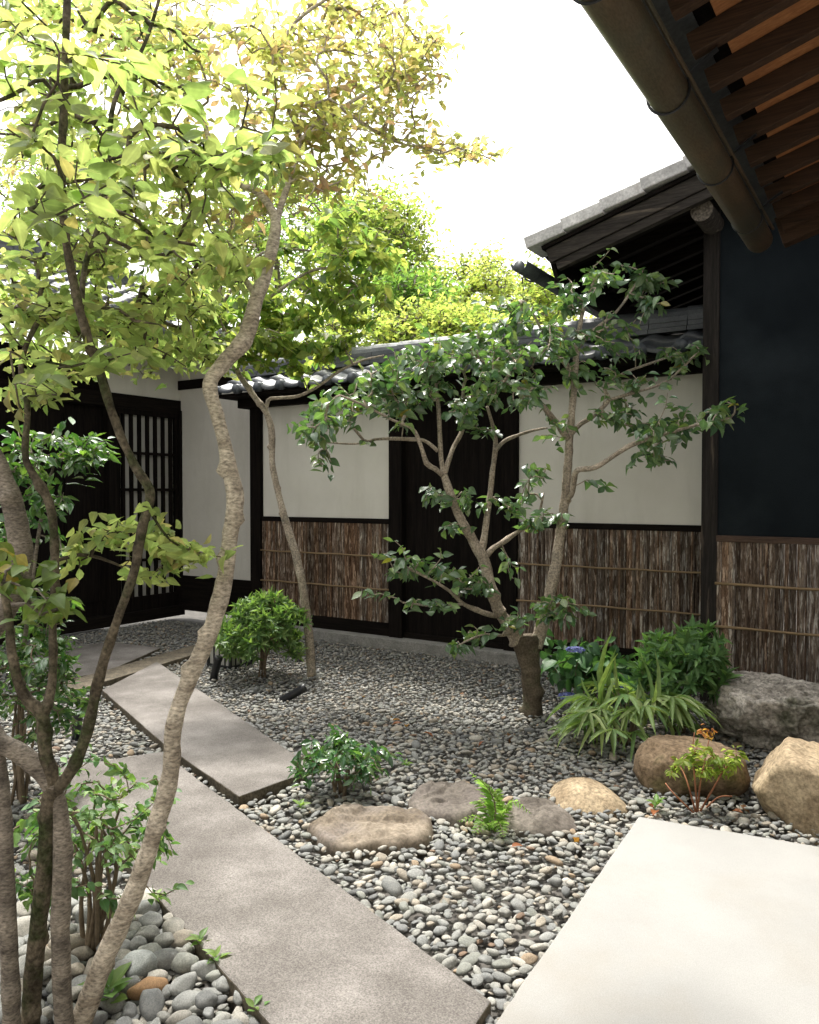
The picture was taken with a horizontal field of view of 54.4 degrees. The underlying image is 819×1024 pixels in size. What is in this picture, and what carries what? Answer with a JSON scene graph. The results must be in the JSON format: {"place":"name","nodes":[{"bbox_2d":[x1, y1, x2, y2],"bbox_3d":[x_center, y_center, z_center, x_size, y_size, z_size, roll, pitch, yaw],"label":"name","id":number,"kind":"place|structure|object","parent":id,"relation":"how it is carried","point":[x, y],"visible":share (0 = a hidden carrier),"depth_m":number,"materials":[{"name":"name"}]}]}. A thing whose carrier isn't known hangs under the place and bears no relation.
{"place":"outdoors","nodes":[
{"label":"outdoors","id":0,"kind":"place"},
{"bbox_2d":[102,662,315,812],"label":"stone path","id":1,"kind":"structure","parent":0,"point":[234,758],"depth_m":4.69,"materials":[{"name":"stone"}]},
{"bbox_2d":[60,752,490,1023],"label":"stone path","id":2,"kind":"structure","parent":0,"point":[302,940],"depth_m":2.66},
{"bbox_2d":[202,945,232,963],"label":"weed","id":3,"kind":"object","parent":2,"relation":"on","point":[213,953],"visible":0.98,"depth_m":2.49,"materials":[{"name":"green plant"}]},
{"bbox_2d":[245,995,269,1010],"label":"weed","id":4,"kind":"object","parent":2,"relation":"on","point":[250,1002],"visible":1,"depth_m":2.26,"materials":[{"name":"green plant"}]},
{"bbox_2d":[0,0,684,354],"label":"sky","id":5,"kind":"structure","parent":0,"point":[537,78],"materials":[{"name":"white"}]},
{"bbox_2d":[0,544,818,1023],"bbox_3d":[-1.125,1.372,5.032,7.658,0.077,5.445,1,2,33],"label":"gravel","id":6,"kind":"structure","parent":0,"point":[422,883],"depth_m":4.05,"materials":[{"name":"gravel"}]},
{"bbox_2d":[18,937,24,948],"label":"cobble","id":7,"kind":"object","parent":6,"relation":"on","point":[21,941],"visible":0.23,"depth_m":2.58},
{"bbox_2d":[19,955,25,977],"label":"cobble","id":8,"kind":"object","parent":6,"relation":"on","point":[22,962],"visible":0.25,"depth_m":2.46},
{"bbox_2d":[18,944,26,956],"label":"cobble","id":9,"kind":"object","parent":6,"relation":"on","point":[22,949],"visible":0.22,"depth_m":2.52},
{"bbox_2d":[17,899,30,916],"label":"cobble","id":10,"kind":"object","parent":6,"relation":"on","point":[21,911],"visible":0.39,"depth_m":2.78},
{"bbox_2d":[17,916,49,936],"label":"cobble","id":11,"kind":"object","parent":6,"relation":"on","point":[23,922],"visible":0.25,"depth_m":2.66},
{"bbox_2d":[0,449,86,1023],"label":"garden tree","id":12,"kind":"object","parent":6,"relation":"on","point":[20,581],"visible":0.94,"depth_m":2.13,"materials":[{"name":"brown plant"}]},
{"bbox_2d":[40,1015,47,1023],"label":"cobble","id":13,"kind":"object","parent":6,"relation":"on","point":[44,1019],"visible":0.35,"depth_m":2.21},
{"bbox_2d":[43,966,51,980],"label":"cobble","id":14,"kind":"object","parent":6,"relation":"on","point":[47,972],"visible":0.33,"depth_m":2.43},
{"bbox_2d":[42,1008,52,1021],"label":"cobble","id":15,"kind":"object","parent":6,"relation":"on","point":[47,1013],"visible":0.51,"depth_m":2.24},
{"bbox_2d":[44,946,50,961],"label":"cobble","id":16,"kind":"object","parent":6,"relation":"on","point":[47,953],"visible":0.35,"depth_m":2.52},
{"bbox_2d":[45,979,51,993],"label":"cobble","id":17,"kind":"object","parent":6,"relation":"on","point":[48,988],"visible":0.17,"depth_m":2.37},
{"bbox_2d":[47,993,52,1005],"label":"cobble","id":18,"kind":"object","parent":6,"relation":"on","point":[50,999],"visible":0.28,"depth_m":2.29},
{"bbox_2d":[0,606,100,804],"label":"camellia shrub","id":19,"kind":"object","parent":6,"relation":"on","point":[25,653],"visible":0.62,"depth_m":3.81,"materials":[{"name":"green plant"}]},
{"bbox_2d":[0,417,120,789],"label":"camellia shrub","id":20,"kind":"object","parent":6,"relation":"on","point":[87,452],"visible":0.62,"depth_m":3.99,"materials":[{"name":"green plant"}]},
{"bbox_2d":[48,932,85,950],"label":"cobble","id":21,"kind":"object","parent":6,"relation":"on","point":[76,940],"visible":0.31,"depth_m":2.58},
{"bbox_2d":[70,923,77,933],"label":"cobble","id":22,"kind":"object","parent":6,"relation":"on","point":[73,927],"visible":0.38,"depth_m":2.68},
{"bbox_2d":[71,898,78,910],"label":"cobble","id":23,"kind":"object","parent":6,"relation":"on","point":[74,902],"visible":0.21,"depth_m":2.82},
{"bbox_2d":[70,711,82,745],"bbox_3d":[-2.007,1.320,4.805,0.080,0.233,0.076,1,2,33],"label":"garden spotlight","id":24,"kind":"object","parent":6,"relation":"on","point":[77,727],"visible":0.38,"depth_m":4.78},
{"bbox_2d":[72,986,81,1000],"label":"cobble","id":25,"kind":"object","parent":6,"relation":"on","point":[76,990],"visible":0.35,"depth_m":2.32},
{"bbox_2d":[71,962,84,976],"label":"cobble","id":26,"kind":"object","parent":6,"relation":"on","point":[77,968],"visible":0.78,"depth_m":2.44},
{"bbox_2d":[72,974,86,998],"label":"cobble","id":27,"kind":"object","parent":6,"relation":"on","point":[77,980],"visible":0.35,"depth_m":2.38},
{"bbox_2d":[72,902,86,915],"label":"cobble","id":28,"kind":"object","parent":6,"relation":"on","point":[75,908],"visible":0.41,"depth_m":2.78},
{"bbox_2d":[1,643,160,691],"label":"stepping stone","id":29,"kind":"object","parent":6,"relation":"on","point":[121,655],"visible":0.38,"depth_m":7.16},
{"bbox_2d":[71,946,94,960],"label":"cobble","id":30,"kind":"object","parent":6,"relation":"on","point":[82,953],"visible":0.84,"depth_m":2.54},
{"bbox_2d":[75,905,92,923],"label":"cobble","id":31,"kind":"object","parent":6,"relation":"on","point":[77,915],"visible":0.24,"depth_m":2.75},
{"bbox_2d":[84,957,93,973],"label":"cobble","id":32,"kind":"object","parent":6,"relation":"on","point":[88,964],"visible":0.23,"depth_m":2.44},
{"bbox_2d":[0,87,197,345],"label":"background tree","id":33,"kind":"object","parent":6,"relation":"on","point":[103,129],"visible":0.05,"depth_m":14.83,"materials":[{"name":"green plant"}]},
{"bbox_2d":[92,1010,107,1023],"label":"cobble","id":34,"kind":"object","parent":6,"relation":"on","point":[100,1017],"visible":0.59,"depth_m":2.21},
{"bbox_2d":[13,743,194,955],"bbox_3d":[-1.001,1.108,2.612,0.639,0.667,0.592,1,2,33],"label":"shrub","id":35,"kind":"object","parent":6,"relation":"on","point":[107,906],"visible":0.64,"depth_m":2.58,"materials":[{"name":"green plant"}]},
{"bbox_2d":[100,985,122,1013],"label":"cobble","id":36,"kind":"object","parent":6,"relation":"on","point":[107,1006],"visible":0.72,"depth_m":2.28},
{"bbox_2d":[78,961,131,1003],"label":"weed","id":37,"kind":"object","parent":36,"relation":"on","point":[116,982],"visible":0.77,"depth_m":2.31,"materials":[{"name":"green plant"}]},
{"bbox_2d":[43,645,194,706],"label":"stone kerb","id":38,"kind":"structure","parent":6,"relation":"on","point":[122,672],"depth_m":6.62,"materials":[{"name":"stone"}]},
{"bbox_2d":[114,959,131,975],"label":"cobble","id":39,"kind":"object","parent":6,"relation":"on","point":[120,963],"visible":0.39,"depth_m":2.45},
{"bbox_2d":[114,1016,132,1023],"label":"cobble","id":40,"kind":"object","parent":6,"relation":"on","point":[124,1020],"visible":1,"depth_m":2.20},
{"bbox_2d":[116,949,130,959],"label":"cobble","id":41,"kind":"object","parent":6,"relation":"on","point":[121,953],"visible":0.41,"depth_m":2.52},
{"bbox_2d":[116,939,130,955],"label":"cobble","id":42,"kind":"object","parent":6,"relation":"on","point":[125,944],"visible":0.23,"depth_m":2.57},
{"bbox_2d":[122,1002,136,1017],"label":"cobble","id":43,"kind":"object","parent":6,"relation":"on","point":[130,1009],"visible":0.86,"depth_m":2.25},
{"bbox_2d":[120,975,140,993],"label":"cobble","id":44,"kind":"object","parent":6,"relation":"on","point":[134,980],"visible":0.37,"depth_m":2.36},
{"bbox_2d":[128,921,141,931],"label":"cobble","id":45,"kind":"object","parent":6,"relation":"on","point":[135,925],"visible":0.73,"depth_m":2.69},
{"bbox_2d":[129,935,147,950],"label":"cobble","id":46,"kind":"object","parent":6,"relation":"on","point":[137,942],"visible":0.77,"depth_m":2.57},
{"bbox_2d":[0,233,277,644],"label":"house","id":47,"kind":"structure","parent":6,"relation":"on","point":[169,432],"depth_m":9.19,"materials":[{"name":"paint"}]},
{"bbox_2d":[118,408,178,612],"bbox_3d":[-3.072,-0.022,9.333,0.070,2.320,0.894,1,2,33],"label":"lattice door","id":48,"kind":"structure","parent":47,"relation":"in","point":[152,436],"depth_m":9.37,"materials":[{"name":"wood"}]},
{"bbox_2d":[122,949,157,978],"bbox_3d":[-0.840,1.421,2.489,0.113,0.109,0.134,-1,2,-35],"label":"cobble","id":49,"kind":"object","parent":6,"relation":"on","point":[144,962],"visible":0.64,"depth_m":2.45,"materials":[{"name":"stone"}]},
{"bbox_2d":[134,925,159,942],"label":"cobble","id":50,"kind":"object","parent":6,"relation":"on","point":[149,933],"visible":0.66,"depth_m":2.63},
{"bbox_2d":[127,976,168,1000],"bbox_3d":[-0.773,1.410,2.362,0.097,0.076,0.132,1,2,33],"label":"cobble","id":51,"kind":"object","parent":6,"relation":"on","point":[134,992],"visible":0.71,"depth_m":2.33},
{"bbox_2d":[135,899,160,914],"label":"cobble","id":52,"kind":"object","parent":6,"relation":"on","point":[145,906],"visible":0.44,"depth_m":2.79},
{"bbox_2d":[137,943,161,951],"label":"cobble","id":53,"kind":"object","parent":6,"relation":"on","point":[153,947],"visible":0.35,"depth_m":2.54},
{"bbox_2d":[142,887,157,902],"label":"cobble","id":54,"kind":"object","parent":6,"relation":"on","point":[146,895],"visible":0.23,"depth_m":2.86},
{"bbox_2d":[138,911,162,927],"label":"cobble","id":55,"kind":"object","parent":6,"relation":"on","point":[151,918],"visible":0.68,"depth_m":2.72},
{"bbox_2d":[139,988,164,1021],"bbox_3d":[-0.742,1.416,2.283,0.072,0.070,0.092,0,1,-1],"label":"cobble","id":56,"kind":"object","parent":6,"relation":"on","point":[151,1003],"visible":0.9,"depth_m":2.27,"materials":[{"name":"stone"}]},
{"bbox_2d":[147,969,167,977],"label":"cobble","id":57,"kind":"object","parent":6,"relation":"on","point":[159,973],"visible":0.34,"depth_m":2.41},
{"bbox_2d":[0,0,316,1023],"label":"garden tree","id":58,"kind":"object","parent":6,"relation":"on","point":[74,308],"visible":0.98,"depth_m":2.21,"materials":[{"name":"green plant"}]},
{"bbox_2d":[156,1011,170,1022],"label":"cobble","id":59,"kind":"object","parent":6,"relation":"on","point":[163,1016],"visible":0.83,"depth_m":2.23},
{"bbox_2d":[154,932,174,948],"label":"cobble","id":60,"kind":"object","parent":6,"relation":"on","point":[164,940],"visible":0.86,"depth_m":2.59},
{"bbox_2d":[153,948,178,970],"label":"cobble","id":61,"kind":"object","parent":6,"relation":"on","point":[165,957],"visible":0.49,"depth_m":2.48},
{"bbox_2d":[161,984,170,997],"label":"cobble","id":62,"kind":"object","parent":6,"relation":"on","point":[166,993],"visible":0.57,"depth_m":2.34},
{"bbox_2d":[162,913,173,921],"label":"cobble","id":63,"kind":"object","parent":6,"relation":"on","point":[165,917],"visible":0.52,"depth_m":2.73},
{"bbox_2d":[162,917,184,932],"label":"cobble","id":64,"kind":"object","parent":6,"relation":"on","point":[173,924],"visible":0.48,"depth_m":2.66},
{"bbox_2d":[165,1010,191,1023],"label":"cobble","id":65,"kind":"object","parent":6,"relation":"on","point":[176,1017],"visible":0.84,"depth_m":2.21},
{"bbox_2d":[171,929,192,947],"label":"cobble","id":66,"kind":"object","parent":6,"relation":"on","point":[180,937],"visible":0.75,"depth_m":2.61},
{"bbox_2d":[169,971,196,995],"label":"cobble","id":67,"kind":"object","parent":6,"relation":"on","point":[181,983],"visible":0.91,"depth_m":2.37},
{"bbox_2d":[171,952,198,973],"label":"cobble","id":68,"kind":"object","parent":6,"relation":"on","point":[182,962],"visible":0.82,"depth_m":2.47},
{"bbox_2d":[171,990,199,1010],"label":"cobble","id":69,"kind":"object","parent":6,"relation":"on","point":[184,1000],"visible":0.8,"depth_m":2.29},
{"bbox_2d":[183,942,194,953],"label":"cobble","id":70,"kind":"object","parent":6,"relation":"on","point":[188,948],"visible":0.61,"depth_m":2.57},
{"bbox_2d":[176,1015,202,1023],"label":"cobble","id":71,"kind":"object","parent":6,"relation":"on","point":[193,1019],"visible":0.99,"depth_m":2.19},
{"bbox_2d":[185,927,211,946],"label":"weed","id":72,"kind":"object","parent":6,"relation":"on","point":[202,933],"visible":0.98,"depth_m":2.58,"materials":[{"name":"green plant"}]},
{"bbox_2d":[190,960,215,981],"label":"cobble","id":73,"kind":"object","parent":6,"relation":"on","point":[202,969],"visible":0.67,"depth_m":2.45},
{"bbox_2d":[195,990,217,1009],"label":"cobble","id":74,"kind":"object","parent":6,"relation":"on","point":[205,998],"visible":0.97,"depth_m":2.29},
{"bbox_2d":[203,1007,213,1018],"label":"cobble","id":75,"kind":"object","parent":6,"relation":"on","point":[208,1012],"visible":1,"depth_m":2.24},
{"bbox_2d":[205,969,220,981],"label":"cobble","id":76,"kind":"object","parent":6,"relation":"on","point":[212,975],"visible":0.96,"depth_m":2.42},
{"bbox_2d":[209,655,222,682],"bbox_3d":[-1.543,1.272,6.353,0.112,0.256,0.076,0,1,-3],"label":"garden spotlight","id":77,"kind":"object","parent":6,"relation":"on","point":[218,659],"visible":0.9,"depth_m":6.33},
{"bbox_2d":[211,1012,230,1022],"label":"cobble","id":78,"kind":"object","parent":6,"relation":"on","point":[223,1016],"visible":0.69,"depth_m":2.23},
{"bbox_2d":[216,976,229,992],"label":"cobble","id":79,"kind":"object","parent":6,"relation":"on","point":[222,985],"visible":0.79,"depth_m":2.38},
{"bbox_2d":[211,1019,243,1023],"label":"cobble","id":80,"kind":"object","parent":6,"relation":"on","point":[232,1021],"visible":1,"depth_m":2.18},
{"bbox_2d":[207,619,253,669],"bbox_3d":[-1.557,1.144,6.916,0.300,0.385,0.300,1,2,33],"label":"box lantern","id":81,"kind":"object","parent":6,"relation":"on","point":[234,662],"visible":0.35,"depth_m":6.83,"materials":[{"name":"metal"}]},
{"bbox_2d":[233,990,242,1004],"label":"cobble","id":82,"kind":"object","parent":6,"relation":"on","point":[237,999],"visible":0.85,"depth_m":2.31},
{"bbox_2d":[232,1011,249,1023],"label":"cobble","id":83,"kind":"object","parent":6,"relation":"on","point":[242,1017],"visible":0.81,"depth_m":2.21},
{"bbox_2d":[0,0,513,1023],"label":"garden tree","id":84,"kind":"object","parent":6,"relation":"on","point":[270,46],"visible":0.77,"depth_m":2.85,"materials":[{"name":"green plant"}]},
{"bbox_2d":[108,200,407,680],"bbox_3d":[-1.110,-0.590,6.225,2.392,3.947,1.030,0,1,-16],"label":"garden tree","id":85,"kind":"object","parent":6,"relation":"on","point":[290,323],"visible":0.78,"depth_m":6.29,"materials":[{"name":"green plant"}]},
{"bbox_2d":[214,585,312,677],"bbox_3d":[-1.190,0.965,6.425,0.829,0.770,0.822,0,1,-7],"label":"clipped shrub","id":86,"kind":"object","parent":6,"relation":"on","point":[250,633],"visible":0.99,"depth_m":6.28,"materials":[{"name":"green plant"}]},
{"bbox_2d":[186,163,356,333],"bbox_3d":[-2.192,-2.403,13.143,3.644,7.193,3.318,1,2,33],"label":"background tree","id":87,"kind":"object","parent":6,"relation":"on","point":[310,202],"visible":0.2,"depth_m":12.31,"materials":[{"name":"green plant"}]},
{"bbox_2d":[279,683,307,703],"bbox_3d":[-0.837,1.327,5.746,0.206,0.174,0.079,0,1,-11],"label":"garden spotlight","id":88,"kind":"object","parent":6,"relation":"on","point":[296,692],"visible":0.88,"depth_m":5.73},
{"bbox_2d":[292,799,309,808],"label":"weed","id":89,"kind":"object","parent":6,"relation":"on","point":[301,803],"visible":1,"depth_m":3.71,"materials":[{"name":"green plant"}]},
{"bbox_2d":[286,275,387,372],"bbox_3d":[-0.834,-0.679,8.639,1.308,3.969,1.934,0,1,-3],"label":"background tree","id":90,"kind":"object","parent":6,"relation":"on","point":[334,326],"visible":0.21,"depth_m":8.16,"materials":[{"name":"green plant"}]},
{"bbox_2d":[287,723,403,798],"bbox_3d":[-0.340,1.245,3.952,0.548,0.336,0.511,1,2,33],"label":"shrub","id":91,"kind":"object","parent":6,"relation":"on","point":[348,753],"visible":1,"depth_m":3.90,"materials":[{"name":"green plant"}]},
{"bbox_2d":[306,804,434,863],"bbox_3d":[-0.173,1.410,3.528,0.568,0.132,0.448,0,1,-7],"label":"stepping stone","id":92,"kind":"object","parent":6,"relation":"on","point":[342,828],"visible":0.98,"depth_m":3.44,"materials":[{"name":"stone"}]},
{"bbox_2d":[311,174,455,316],"bbox_3d":[-0.499,-1.860,11.588,2.618,6.181,2.482,1,2,33],"label":"background tree","id":93,"kind":"object","parent":6,"relation":"on","point":[404,233],"visible":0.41,"depth_m":11.01,"materials":[{"name":"green plant"}]},
{"bbox_2d":[359,242,474,333],"bbox_3d":[0.008,-1.024,9.909,1.825,4.594,2.021,1,2,33],"label":"background tree","id":94,"kind":"object","parent":6,"relation":"on","point":[409,285],"visible":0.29,"depth_m":9.63,"materials":[{"name":"green plant"}]},
{"bbox_2d":[346,275,542,345],"bbox_3d":[0.439,-0.574,8.354,2.355,3.772,1.601,0,1,-3],"label":"background tree","id":95,"kind":"object","parent":6,"relation":"on","point":[440,323],"visible":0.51,"depth_m":8.04,"materials":[{"name":"green plant"}]},
{"bbox_2d":[406,780,487,831],"bbox_3d":[0.200,1.402,3.851,0.413,0.134,0.473,1,2,33],"label":"stepping stone","id":96,"kind":"object","parent":6,"relation":"on","point":[448,801],"visible":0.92,"depth_m":3.79,"materials":[{"name":"stone"}]},
{"bbox_2d":[218,305,702,694],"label":"garden wall","id":97,"kind":"structure","parent":6,"relation":"on","point":[630,571],"depth_m":7.16,"materials":[{"name":"paint"}]},
{"bbox_2d":[413,237,521,317],"bbox_3d":[0.837,-1.596,12.481,2.543,5.612,2.977,0,1,3],"label":"background tree","id":98,"kind":"object","parent":6,"relation":"on","point":[481,284],"visible":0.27,"depth_m":12.12,"materials":[{"name":"green plant"}]},
{"bbox_2d":[458,772,530,836],"bbox_3d":[0.377,1.270,3.529,0.322,0.296,0.322,1,2,33],"label":"fern","id":99,"kind":"object","parent":6,"relation":"on","point":[497,821],"visible":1,"depth_m":3.51,"materials":[{"name":"green plant"}]},
{"bbox_2d":[286,247,747,722],"bbox_3d":[0.709,-0.193,5.293,3.025,3.209,1.137,0,1,-5],"label":"camellia tree","id":100,"kind":"object","parent":6,"relation":"on","point":[387,382],"visible":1,"depth_m":5.30,"materials":[{"name":"green plant"}]},
{"bbox_2d":[485,250,596,325],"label":"background tree","id":101,"kind":"object","parent":6,"relation":"on","point":[533,294],"visible":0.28,"depth_m":10.66,"materials":[{"name":"green plant"}]},
{"bbox_2d":[504,797,578,844],"bbox_3d":[0.575,1.406,3.677,0.352,0.134,0.414,0,1,-10],"label":"stepping stone","id":102,"kind":"object","parent":6,"relation":"on","point":[546,818],"visible":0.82,"depth_m":3.56,"materials":[{"name":"stone"}]},
{"bbox_2d":[548,777,628,822],"bbox_3d":[0.858,1.392,3.915,0.360,0.151,0.428,0,1,-5],"label":"stepping stone","id":103,"kind":"object","parent":6,"relation":"on","point":[587,795],"visible":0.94,"depth_m":3.80,"materials":[{"name":"stone"}]},
{"bbox_2d":[540,628,648,706],"bbox_3d":[1.286,1.106,5.480,0.787,0.535,0.831,0,1,-4],"label":"hydrangea","id":104,"kind":"object","parent":6,"relation":"on","point":[575,665],"visible":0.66,"depth_m":5.38,"materials":[{"name":"green plant"}]},
{"bbox_2d":[545,630,721,759],"bbox_3d":[1.292,1.058,4.771,1.033,0.710,0.894,0,1,-4],"label":"clump","id":105,"kind":"object","parent":6,"relation":"on","point":[662,706],"visible":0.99,"depth_m":4.62,"materials":[{"name":"green plant"}]},
{"bbox_2d":[647,794,664,807],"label":"weed","id":106,"kind":"object","parent":6,"relation":"on","point":[655,802],"visible":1,"depth_m":3.73,"materials":[{"name":"green plant"}]},
{"bbox_2d":[511,156,818,701],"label":"black house","id":107,"kind":"structure","parent":6,"relation":"on","point":[760,498],"depth_m":5.52,"materials":[{"name":"paint"}]},
{"bbox_2d":[623,613,741,735],"bbox_3d":[1.679,1.019,4.938,0.693,0.735,0.669,0,1,6],"label":"clipped shrub","id":108,"kind":"object","parent":6,"relation":"on","point":[686,658],"visible":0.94,"depth_m":4.79,"materials":[{"name":"green plant"}]},
{"bbox_2d":[633,734,750,802],"bbox_3d":[1.446,1.356,4.087,0.559,0.361,0.428,1,2,33],"label":"boulder","id":109,"kind":"object","parent":6,"relation":"on","point":[653,761],"visible":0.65,"depth_m":3.97,"materials":[{"name":"stone"}]},
{"bbox_2d":[573,0,818,252],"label":"veranda roof","id":110,"kind":"structure","parent":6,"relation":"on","point":[729,89],"depth_m":2.93,"materials":[{"name":"brown wood"}]},
{"bbox_2d":[665,723,748,812],"bbox_3d":[1.397,1.202,3.743,0.377,0.428,0.314,0,1,19],"label":"red stemmed seedling","id":111,"kind":"object","parent":6,"relation":"on","point":[703,772],"visible":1,"depth_m":3.72,"materials":[{"name":"green plant"}]},
{"bbox_2d":[703,670,818,752],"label":"boulder","id":112,"kind":"object","parent":6,"relation":"on","point":[765,711],"visible":0.76,"depth_m":4.57,"materials":[{"name":"stone"}]},
{"bbox_2d":[752,737,818,845],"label":"boulder","id":113,"kind":"object","parent":6,"relation":"on","point":[785,785],"visible":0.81,"depth_m":3.59,"materials":[{"name":"stone"}]},
{"bbox_2d":[496,817,818,1023],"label":"pale paving","id":114,"kind":"structure","parent":0,"point":[671,923],"depth_m":2.56,"materials":[{"name":"concrete"}]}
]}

